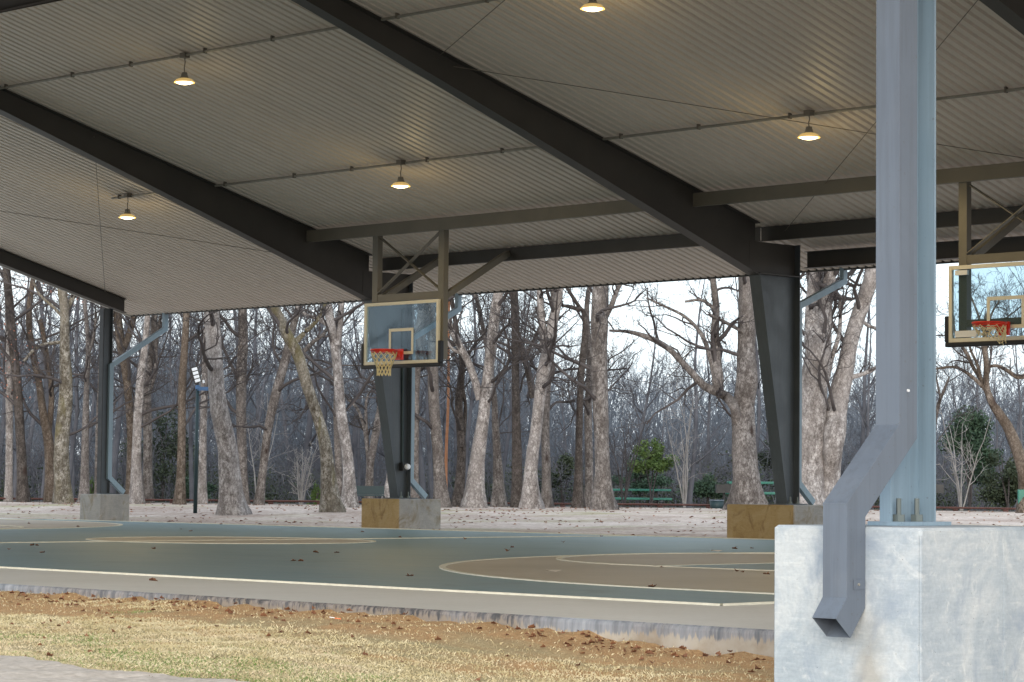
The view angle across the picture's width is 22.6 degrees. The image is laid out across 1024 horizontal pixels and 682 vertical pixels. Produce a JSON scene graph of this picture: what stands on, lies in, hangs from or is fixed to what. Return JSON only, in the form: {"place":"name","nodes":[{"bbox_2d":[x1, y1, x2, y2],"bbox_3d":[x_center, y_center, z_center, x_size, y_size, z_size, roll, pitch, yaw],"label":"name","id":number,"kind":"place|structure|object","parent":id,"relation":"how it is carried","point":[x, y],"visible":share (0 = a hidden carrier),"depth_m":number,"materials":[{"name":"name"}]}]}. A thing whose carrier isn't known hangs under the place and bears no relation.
{"place":"outdoors","nodes":[
{"label":"outdoors","id":0,"kind":"place"},
{"bbox_2d":[0,655,247,681],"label":"path","id":1,"kind":"structure","parent":0,"point":[21,669],"depth_m":11.90,"materials":[{"name":"concrete"}]},
{"bbox_2d":[0,518,773,657],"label":"court slab","id":2,"kind":"structure","parent":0,"point":[710,630],"depth_m":15.28,"materials":[{"name":"concrete"}]},
{"bbox_2d":[0,519,774,602],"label":"blue court area","id":3,"kind":"object","parent":2,"relation":"on","point":[394,562],"visible":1,"depth_m":26.02,"materials":[{"name":"paint"}]},
{"bbox_2d":[0,519,118,528],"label":"tan three point area","id":4,"kind":"object","parent":3,"relation":"on","point":[43,524],"visible":1,"depth_m":41.60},
{"bbox_2d":[93,537,368,542],"bbox_3d":[-3.432,2.439,31.343,3.480,0.001,3.480,-3,-5,45],"label":"tan centre circle","id":5,"kind":"object","parent":3,"relation":"on","point":[232,540],"visible":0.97,"depth_m":31.38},
{"bbox_2d":[86,536,375,543],"bbox_3d":[-3.432,2.441,31.343,3.536,0.014,3.536,-3,-5,45],"label":"court line","id":6,"kind":"object","parent":3,"relation":"on","point":[91,539],"visible":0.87,"depth_m":30.07,"materials":[{"name":"white paint"}]},
{"bbox_2d":[0,535,636,542],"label":"court line","id":7,"kind":"object","parent":3,"relation":"on","point":[332,538],"visible":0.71,"depth_m":32.59,"materials":[{"name":"white paint"}]},
{"bbox_2d":[0,566,722,605],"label":"court line","id":8,"kind":"object","parent":3,"relation":"on","point":[527,594],"visible":1,"depth_m":17.55,"materials":[{"name":"white paint"}]},
{"bbox_2d":[439,552,774,593],"bbox_3d":[4.064,2.095,23.889,7.948,0.014,12.896,-3,-5,45],"label":"court line","id":9,"kind":"object","parent":3,"relation":"on","point":[442,566],"visible":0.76,"depth_m":19.15,"materials":[{"name":"white paint"}]},
{"bbox_2d":[446,554,774,592],"bbox_3d":[4.074,2.093,23.880,7.920,0.001,12.840,-3,-5,45],"label":"tan three point area","id":10,"kind":"object","parent":3,"relation":"on","point":[536,568],"visible":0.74,"depth_m":21.40,"materials":[{"name":"paint"}]},
{"bbox_2d":[680,563,774,569],"bbox_3d":[5.055,2.045,22.904,5.150,0.001,5.560,-3,-5,45],"label":"blue lane area","id":11,"kind":"object","parent":10,"relation":"on","point":[767,566],"visible":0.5,"depth_m":22.85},
{"bbox_2d":[53,519,774,539],"bbox_3d":[1.774,2.782,36.562,29.100,0.016,0.026,-3,-5,45],"label":"court line","id":12,"kind":"object","parent":2,"relation":"on","point":[421,529],"visible":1,"depth_m":39.67,"materials":[{"name":"white paint"}]},
{"bbox_2d":[0,591,773,681],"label":"lawn","id":13,"kind":"structure","parent":0,"point":[564,652],"depth_m":13.35,"materials":[{"name":"plant"}]},
{"bbox_2d":[1,590,765,680],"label":"leaf litter","id":14,"kind":"object","parent":13,"relation":"on","point":[228,610],"visible":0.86,"depth_m":13.89,"materials":[{"name":"plant"}]},
{"bbox_2d":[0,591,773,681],"bbox_3d":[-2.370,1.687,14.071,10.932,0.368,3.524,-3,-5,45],"label":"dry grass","id":15,"kind":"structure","parent":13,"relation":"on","point":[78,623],"depth_m":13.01,"materials":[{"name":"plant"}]},
{"bbox_2d":[774,524,1023,681],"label":"concrete pier","id":16,"kind":"structure","parent":13,"relation":"on","point":[944,603],"depth_m":10.55,"materials":[{"name":"concrete"}]},
{"bbox_2d":[0,0,1023,637],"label":"pavilion","id":17,"kind":"structure","parent":16,"relation":"on","point":[554,144],"depth_m":34.35,"materials":[{"name":"metal"}]},
{"bbox_2d":[361,230,510,375],"bbox_3d":[-1.361,-0.604,39.516,1.785,2.357,2.064,-3,-5,45],"label":"basketball hoop","id":18,"kind":"object","parent":17,"relation":"attached to","point":[439,297],"visible":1,"depth_m":39.05,"materials":[{"name":"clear glass"}]},
{"bbox_2d":[945,182,1023,347],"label":"basketball hoop","id":19,"kind":"object","parent":17,"relation":"attached to","point":[976,256],"visible":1,"depth_m":31.90,"materials":[{"name":"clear glass"}]},
{"bbox_2d":[0,456,1014,511],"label":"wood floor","id":20,"kind":"structure","parent":0,"point":[509,506],"depth_m":73.91,"materials":[{"name":"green plant"}]},
{"bbox_2d":[0,273,58,501],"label":"tree","id":21,"kind":"object","parent":20,"relation":"on","point":[15,463],"visible":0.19,"depth_m":70.90,"materials":[{"name":"brown plant"}]},
{"bbox_2d":[0,267,80,501],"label":"bare tree","id":22,"kind":"object","parent":20,"relation":"on","point":[8,492],"visible":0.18,"depth_m":65.88,"materials":[{"name":"grey plant"}]},
{"bbox_2d":[0,282,85,500],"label":"wood tree","id":23,"kind":"object","parent":20,"relation":"on","point":[43,475],"visible":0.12,"depth_m":79.14,"materials":[{"name":"brown plant"}]},
{"bbox_2d":[0,278,90,439],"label":"tree","id":24,"kind":"object","parent":20,"relation":"on","point":[44,380],"visible":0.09,"depth_m":73.42,"materials":[{"name":"brown plant"}]},
{"bbox_2d":[38,299,114,482],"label":"tree","id":25,"kind":"object","parent":20,"relation":"on","point":[75,427],"visible":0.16,"depth_m":79.74,"materials":[{"name":"brown plant"}]},
{"bbox_2d":[0,278,157,501],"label":"bare tree","id":26,"kind":"object","parent":20,"relation":"on","point":[45,422],"visible":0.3,"depth_m":65.87,"materials":[{"name":"brown plant"}]},
{"bbox_2d":[0,273,233,493],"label":"bare tree","id":27,"kind":"object","parent":20,"relation":"on","point":[95,477],"visible":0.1,"depth_m":67.94,"materials":[{"name":"brown plant"}]},
{"bbox_2d":[79,307,158,493],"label":"tree","id":28,"kind":"object","parent":20,"relation":"on","point":[115,450],"visible":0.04,"depth_m":75.36,"materials":[{"name":"brown plant"}]},
{"bbox_2d":[118,407,198,501],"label":"evergreen bush","id":29,"kind":"object","parent":20,"relation":"on","point":[170,445],"visible":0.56,"depth_m":83.82,"materials":[{"name":"green plant"}]},
{"bbox_2d":[134,313,196,501],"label":"tree","id":30,"kind":"object","parent":20,"relation":"on","point":[174,388],"visible":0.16,"depth_m":88.42,"materials":[{"name":"brown plant"}]},
{"bbox_2d":[159,312,227,502],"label":"tree","id":31,"kind":"object","parent":20,"relation":"on","point":[191,480],"visible":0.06,"depth_m":79.24,"materials":[{"name":"brown plant"}]},
{"bbox_2d":[209,306,317,476],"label":"tree","id":32,"kind":"object","parent":20,"relation":"on","point":[260,410],"visible":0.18,"depth_m":94.44,"materials":[{"name":"brown plant"}]},
{"bbox_2d":[225,309,308,489],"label":"tree","id":33,"kind":"object","parent":20,"relation":"on","point":[257,406],"visible":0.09,"depth_m":95.12,"materials":[{"name":"brown plant"}]},
{"bbox_2d":[222,309,316,443],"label":"tree","id":34,"kind":"object","parent":20,"relation":"on","point":[251,388],"visible":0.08,"depth_m":77.48,"materials":[{"name":"brown plant"}]},
{"bbox_2d":[247,308,328,503],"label":"tree","id":35,"kind":"object","parent":20,"relation":"on","point":[283,415],"visible":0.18,"depth_m":92.24,"materials":[{"name":"brown plant"}]},
{"bbox_2d":[287,436,319,503],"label":"sapling","id":36,"kind":"object","parent":20,"relation":"on","point":[300,491],"visible":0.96,"depth_m":70.10,"materials":[{"name":"grey plant"}]},
{"bbox_2d":[267,303,363,503],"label":"tree","id":37,"kind":"object","parent":20,"relation":"on","point":[308,434],"visible":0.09,"depth_m":81.19,"materials":[{"name":"brown plant"}]},
{"bbox_2d":[318,312,371,478],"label":"tree","id":38,"kind":"object","parent":20,"relation":"on","point":[354,439],"visible":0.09,"depth_m":79.29,"materials":[{"name":"brown plant"}]},
{"bbox_2d":[314,302,375,503],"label":"tree","id":39,"kind":"object","parent":20,"relation":"on","point":[358,465],"visible":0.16,"depth_m":81.86,"materials":[{"name":"brown plant"}]},
{"bbox_2d":[417,306,455,498],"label":"tree","id":40,"kind":"object","parent":20,"relation":"on","point":[443,408],"visible":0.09,"depth_m":86.69,"materials":[{"name":"brown plant"}]},
{"bbox_2d":[413,306,480,498],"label":"tree","id":41,"kind":"object","parent":20,"relation":"on","point":[430,468],"visible":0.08,"depth_m":73.64,"materials":[{"name":"brown plant"}]},
{"bbox_2d":[443,293,519,485],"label":"tree","id":42,"kind":"object","parent":20,"relation":"on","point":[472,405],"visible":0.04,"depth_m":80.43,"materials":[{"name":"brown plant"}]},
{"bbox_2d":[0,447,1012,510],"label":"understorey foliage","id":43,"kind":"object","parent":20,"relation":"on","point":[272,496],"visible":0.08,"depth_m":86.52,"materials":[{"name":"green plant"}]},
{"bbox_2d":[0,283,1023,510],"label":"wood","id":44,"kind":"object","parent":20,"relation":"on","point":[612,417],"visible":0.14,"depth_m":105.99,"materials":[{"name":"grey plant"}]},
{"bbox_2d":[0,397,1023,510],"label":"brush thicket","id":45,"kind":"object","parent":20,"relation":"on","point":[40,463],"visible":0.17,"depth_m":86.24,"materials":[{"name":"plant"}]},
{"bbox_2d":[489,287,583,480],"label":"tree","id":46,"kind":"object","parent":20,"relation":"on","point":[507,440],"visible":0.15,"depth_m":72.20,"materials":[{"name":"brown plant"}]},
{"bbox_2d":[540,452,574,502],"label":"evergreen bush","id":47,"kind":"object","parent":20,"relation":"on","point":[569,462],"visible":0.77,"depth_m":83.87,"materials":[{"name":"green plant"}]},
{"bbox_2d":[593,401,659,506],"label":"sapling","id":48,"kind":"object","parent":20,"relation":"on","point":[627,482],"visible":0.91,"depth_m":72.06,"materials":[{"name":"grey plant"}]},
{"bbox_2d":[611,456,675,506],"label":"evergreen bush","id":49,"kind":"object","parent":20,"relation":"on","point":[641,484],"visible":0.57,"depth_m":81.58,"materials":[{"name":"green plant"}]},
{"bbox_2d":[609,282,681,506],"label":"tree","id":50,"kind":"object","parent":20,"relation":"on","point":[645,406],"visible":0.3,"depth_m":85.52,"materials":[{"name":"brown plant"}]},
{"bbox_2d":[608,336,682,506],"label":"tree","id":51,"kind":"object","parent":20,"relation":"on","point":[627,365],"visible":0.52,"depth_m":90.05,"materials":[{"name":"brown plant"}]},
{"bbox_2d":[627,437,679,506],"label":"evergreen bush","id":52,"kind":"object","parent":20,"relation":"on","point":[655,461],"visible":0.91,"depth_m":77.89,"materials":[{"name":"green plant"}]},
{"bbox_2d":[631,360,698,494],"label":"tree","id":53,"kind":"object","parent":20,"relation":"on","point":[665,408],"visible":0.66,"depth_m":83.10,"materials":[{"name":"brown plant"}]},
{"bbox_2d":[660,373,708,507],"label":"sapling","id":54,"kind":"object","parent":20,"relation":"on","point":[683,490],"visible":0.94,"depth_m":74.08,"materials":[{"name":"grey plant"}]},
{"bbox_2d":[646,280,730,499],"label":"tree","id":55,"kind":"object","parent":20,"relation":"on","point":[709,409],"visible":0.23,"depth_m":91.08,"materials":[{"name":"brown plant"}]},
{"bbox_2d":[655,327,728,506],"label":"tree","id":56,"kind":"object","parent":20,"relation":"on","point":[699,449],"visible":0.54,"depth_m":80.92,"materials":[{"name":"brown plant"}]},
{"bbox_2d":[668,279,735,507],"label":"tree","id":57,"kind":"object","parent":20,"relation":"on","point":[692,473],"visible":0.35,"depth_m":74.32,"materials":[{"name":"brown plant"}]},
{"bbox_2d":[676,472,728,503],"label":"evergreen bush","id":58,"kind":"object","parent":20,"relation":"on","point":[703,488],"visible":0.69,"depth_m":79.71,"materials":[{"name":"green plant"}]},
{"bbox_2d":[715,286,803,464],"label":"tree","id":59,"kind":"object","parent":20,"relation":"on","point":[758,394],"visible":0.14,"depth_m":87.94,"materials":[{"name":"brown plant"}]},
{"bbox_2d":[827,286,875,508],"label":"tree","id":60,"kind":"object","parent":20,"relation":"on","point":[868,393],"visible":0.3,"depth_m":83.94,"materials":[{"name":"brown plant"}]},
{"bbox_2d":[849,269,875,446],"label":"tree","id":61,"kind":"object","parent":20,"relation":"on","point":[863,405],"visible":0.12,"depth_m":86.26,"materials":[{"name":"brown plant"}]},
{"bbox_2d":[938,405,1005,509],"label":"evergreen bush","id":62,"kind":"object","parent":20,"relation":"on","point":[976,431],"visible":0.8,"depth_m":75.74,"materials":[{"name":"green plant"}]},
{"bbox_2d":[937,271,1013,510],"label":"tree","id":63,"kind":"object","parent":20,"relation":"on","point":[981,357],"visible":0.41,"depth_m":86.84,"materials":[{"name":"brown plant"}]},
{"bbox_2d":[936,333,1023,444],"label":"bare tree","id":64,"kind":"object","parent":20,"relation":"on","point":[941,394],"visible":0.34,"depth_m":68.00,"materials":[{"name":"brown plant"}]},
{"bbox_2d":[962,329,1017,510],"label":"tree","id":65,"kind":"object","parent":20,"relation":"on","point":[1003,408],"visible":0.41,"depth_m":80.22,"materials":[{"name":"brown plant"}]},
{"bbox_2d":[975,449,1017,511],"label":"evergreen bush","id":66,"kind":"object","parent":20,"relation":"on","point":[1005,496],"visible":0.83,"depth_m":71.97,"materials":[{"name":"green plant"}]},
{"bbox_2d":[977,268,1023,445],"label":"tree","id":67,"kind":"object","parent":20,"relation":"on","point":[1019,393],"visible":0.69,"depth_m":73.30,"materials":[{"name":"brown plant"}]},
{"bbox_2d":[0,458,1023,537],"bbox_3d":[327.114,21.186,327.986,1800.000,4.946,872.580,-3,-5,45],"label":"gravel ground","id":68,"kind":"structure","parent":0,"point":[268,515],"depth_m":49.43,"materials":[{"name":"gravel"}]},
{"bbox_2d":[0,267,82,501],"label":"bare tree","id":69,"kind":"object","parent":68,"relation":"on","point":[22,490],"visible":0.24,"depth_m":64.93,"materials":[{"name":"brown plant"}]},
{"bbox_2d":[0,268,171,503],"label":"bare tree","id":70,"kind":"object","parent":68,"relation":"on","point":[62,492],"visible":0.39,"depth_m":60.84,"materials":[{"name":"grey plant"}]},
{"bbox_2d":[80,494,129,520],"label":"concrete pier","id":71,"kind":"structure","parent":68,"relation":"on","point":[113,507],"depth_m":47.31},
{"bbox_2d":[24,299,187,502],"bbox_3d":[-10.615,-2.948,63.938,5.426,14.520,6.615,-3,-5,45],"label":"bare tree","id":72,"kind":"object","parent":68,"relation":"on","point":[84,487],"visible":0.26,"depth_m":63.93,"materials":[{"name":"grey plant"}]},
{"bbox_2d":[71,300,177,502],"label":"bare tree","id":73,"kind":"object","parent":68,"relation":"on","point":[147,482],"visible":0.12,"depth_m":66.87,"materials":[{"name":"grey plant"}]},
{"bbox_2d":[74,301,197,493],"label":"bare tree","id":74,"kind":"object","parent":68,"relation":"on","point":[125,363],"visible":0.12,"depth_m":65.89,"materials":[{"name":"brown plant"}]},
{"bbox_2d":[76,303,253,503],"bbox_3d":[-9.353,-2.377,62.860,5.092,13.029,4.834,-1,-4,25],"label":"bare tree","id":75,"kind":"object","parent":68,"relation":"on","point":[136,492],"visible":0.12,"depth_m":62.84,"materials":[{"name":"grey plant"}]},
{"bbox_2d":[191,366,207,512],"bbox_3d":[-6.361,2.053,52.069,0.412,3.096,0.098,0,-3,3],"label":"floodlight pole","id":76,"kind":"object","parent":68,"relation":"on","point":[196,376],"visible":0.91,"depth_m":52.06,"materials":[{"name":"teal metal"}]},
{"bbox_2d":[171,311,251,515],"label":"bare tree","id":77,"kind":"object","parent":68,"relation":"on","point":[231,499],"visible":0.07,"depth_m":50.80,"materials":[{"name":"grey plant"}]},
{"bbox_2d":[166,309,271,504],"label":"bare tree","id":78,"kind":"object","parent":68,"relation":"on","point":[179,497],"visible":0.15,"depth_m":62.01,"materials":[{"name":"brown plant"}]},
{"bbox_2d":[178,309,271,504],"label":"bare tree","id":79,"kind":"object","parent":68,"relation":"on","point":[242,438],"visible":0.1,"depth_m":63.89,"materials":[{"name":"grey plant"}]},
{"bbox_2d":[169,308,295,503],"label":"bare tree","id":80,"kind":"object","parent":68,"relation":"on","point":[202,496],"visible":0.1,"depth_m":63.84,"materials":[{"name":"grey plant"}]},
{"bbox_2d":[211,306,361,504],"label":"bare tree","id":81,"kind":"object","parent":68,"relation":"on","point":[279,385],"visible":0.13,"depth_m":63.91,"materials":[{"name":"grey plant"}]},
{"bbox_2d":[250,304,345,512],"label":"bare tree","id":82,"kind":"object","parent":68,"relation":"on","point":[330,499],"visible":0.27,"depth_m":51.88,"materials":[{"name":"grey plant"}]},
{"bbox_2d":[270,302,448,507],"bbox_3d":[-4.436,-3.664,57.580,6.774,15.096,4.577,-2,-4,37],"label":"bare tree","id":83,"kind":"object","parent":68,"relation":"on","point":[349,497],"visible":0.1,"depth_m":57.87,"materials":[{"name":"grey plant"}]},
{"bbox_2d":[247,294,488,496],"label":"bare tree","id":84,"kind":"object","parent":68,"relation":"on","point":[338,461],"visible":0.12,"depth_m":65.84,"materials":[{"name":"grey plant"}]},
{"bbox_2d":[317,296,462,507],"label":"bare tree","id":85,"kind":"object","parent":68,"relation":"on","point":[440,490],"visible":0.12,"depth_m":59.87,"materials":[{"name":"grey plant"}]},
{"bbox_2d":[361,498,440,528],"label":"concrete pier","id":86,"kind":"structure","parent":68,"relation":"on","point":[402,513],"depth_m":41.72,"materials":[{"name":"concrete"}]},
{"bbox_2d":[329,293,527,497],"bbox_3d":[-2.420,-2.747,64.259,7.661,14.265,4.894,-3,-5,45],"label":"bare tree","id":87,"kind":"object","parent":68,"relation":"on","point":[370,450],"visible":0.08,"depth_m":63.85,"materials":[{"name":"grey plant"}]},
{"bbox_2d":[411,294,537,498],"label":"bare tree","id":88,"kind":"object","parent":68,"relation":"on","point":[414,493],"visible":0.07,"depth_m":59.88,"materials":[{"name":"grey plant"}]},
{"bbox_2d":[424,293,530,506],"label":"bare tree","id":89,"kind":"object","parent":68,"relation":"on","point":[498,497],"visible":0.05,"depth_m":64.99,"materials":[{"name":"grey plant"}]},
{"bbox_2d":[423,291,536,506],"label":"bare tree","id":90,"kind":"object","parent":68,"relation":"on","point":[459,412],"visible":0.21,"depth_m":63.98,"materials":[{"name":"grey plant"}]},
{"bbox_2d":[426,292,543,507],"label":"bare tree","id":91,"kind":"object","parent":68,"relation":"on","point":[474,495],"visible":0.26,"depth_m":59.84,"materials":[{"name":"grey plant"}]},
{"bbox_2d":[0,497,1015,511],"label":"fence","id":92,"kind":"object","parent":68,"relation":"on","point":[564,504],"visible":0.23,"depth_m":66.86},
{"bbox_2d":[7,502,1023,535],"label":"fallen leaves","id":93,"kind":"object","parent":68,"relation":"on","point":[479,512],"visible":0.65,"depth_m":51.32,"materials":[{"name":"brown plant"}]},
{"bbox_2d":[446,292,590,507],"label":"bare tree","id":94,"kind":"object","parent":68,"relation":"on","point":[516,484],"visible":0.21,"depth_m":62.93,"materials":[{"name":"brown plant"}]},
{"bbox_2d":[481,288,597,508],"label":"bare tree","id":95,"kind":"object","parent":68,"relation":"on","point":[531,497],"visible":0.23,"depth_m":58.84,"materials":[{"name":"grey plant"}]},
{"bbox_2d":[487,289,641,507],"bbox_3d":[1.069,-2.389,64.585,4.659,13.450,5.283,-1,-4,31],"label":"bare tree","id":96,"kind":"object","parent":68,"relation":"on","point":[546,494],"visible":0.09,"depth_m":63.93,"materials":[{"name":"grey plant"}]},
{"bbox_2d":[499,287,644,507],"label":"bare tree","id":97,"kind":"object","parent":68,"relation":"on","point":[578,499],"visible":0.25,"depth_m":63.97,"materials":[{"name":"brown plant"}]},
{"bbox_2d":[467,284,677,509],"bbox_3d":[1.815,-3.792,57.960,4.632,15.534,4.891,2,-3,-20],"label":"bare tree","id":98,"kind":"object","parent":68,"relation":"on","point":[603,497],"visible":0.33,"depth_m":57.83,"materials":[{"name":"grey plant"}]},
{"bbox_2d":[562,287,678,506],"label":"bare tree","id":99,"kind":"object","parent":68,"relation":"on","point":[589,481],"visible":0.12,"depth_m":65.89,"materials":[{"name":"brown plant"}]},
{"bbox_2d":[590,273,805,509],"bbox_3d":[5.476,-3.608,60.119,6.140,15.706,5.354,-3,-5,45],"label":"bare tree","id":100,"kind":"object","parent":68,"relation":"on","point":[746,487],"visible":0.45,"depth_m":59.88,"materials":[{"name":"grey plant"}]},
{"bbox_2d":[727,504,822,538],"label":"concrete pier","id":101,"kind":"structure","parent":68,"relation":"on","point":[759,521],"depth_m":36.17,"materials":[{"name":"concrete"}]},
{"bbox_2d":[753,268,875,498],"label":"bare tree","id":102,"kind":"object","parent":68,"relation":"on","point":[836,401],"visible":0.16,"depth_m":51.84,"materials":[{"name":"grey plant"}]},
{"bbox_2d":[747,264,936,504],"bbox_3d":[6.317,-1.186,53.014,4.332,10.318,6.508,-1,-3,21],"label":"bare tree","id":103,"kind":"object","parent":68,"relation":"on","point":[814,410],"visible":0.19,"depth_m":51.78,"materials":[{"name":"grey plant"}]},
{"bbox_2d":[936,408,991,510],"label":"sapling","id":104,"kind":"object","parent":68,"relation":"on","point":[959,492],"visible":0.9,"depth_m":70.03,"materials":[{"name":"grey plant"}]},
{"bbox_2d":[936,266,1023,512],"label":"bare tree","id":105,"kind":"object","parent":68,"relation":"on","point":[1014,441],"visible":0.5,"depth_m":59.93,"materials":[{"name":"brown plant"}]},
{"bbox_2d":[0,261,1023,455],"label":"sky","id":106,"kind":"structure","parent":0,"point":[943,269],"materials":[{"name":"white"}]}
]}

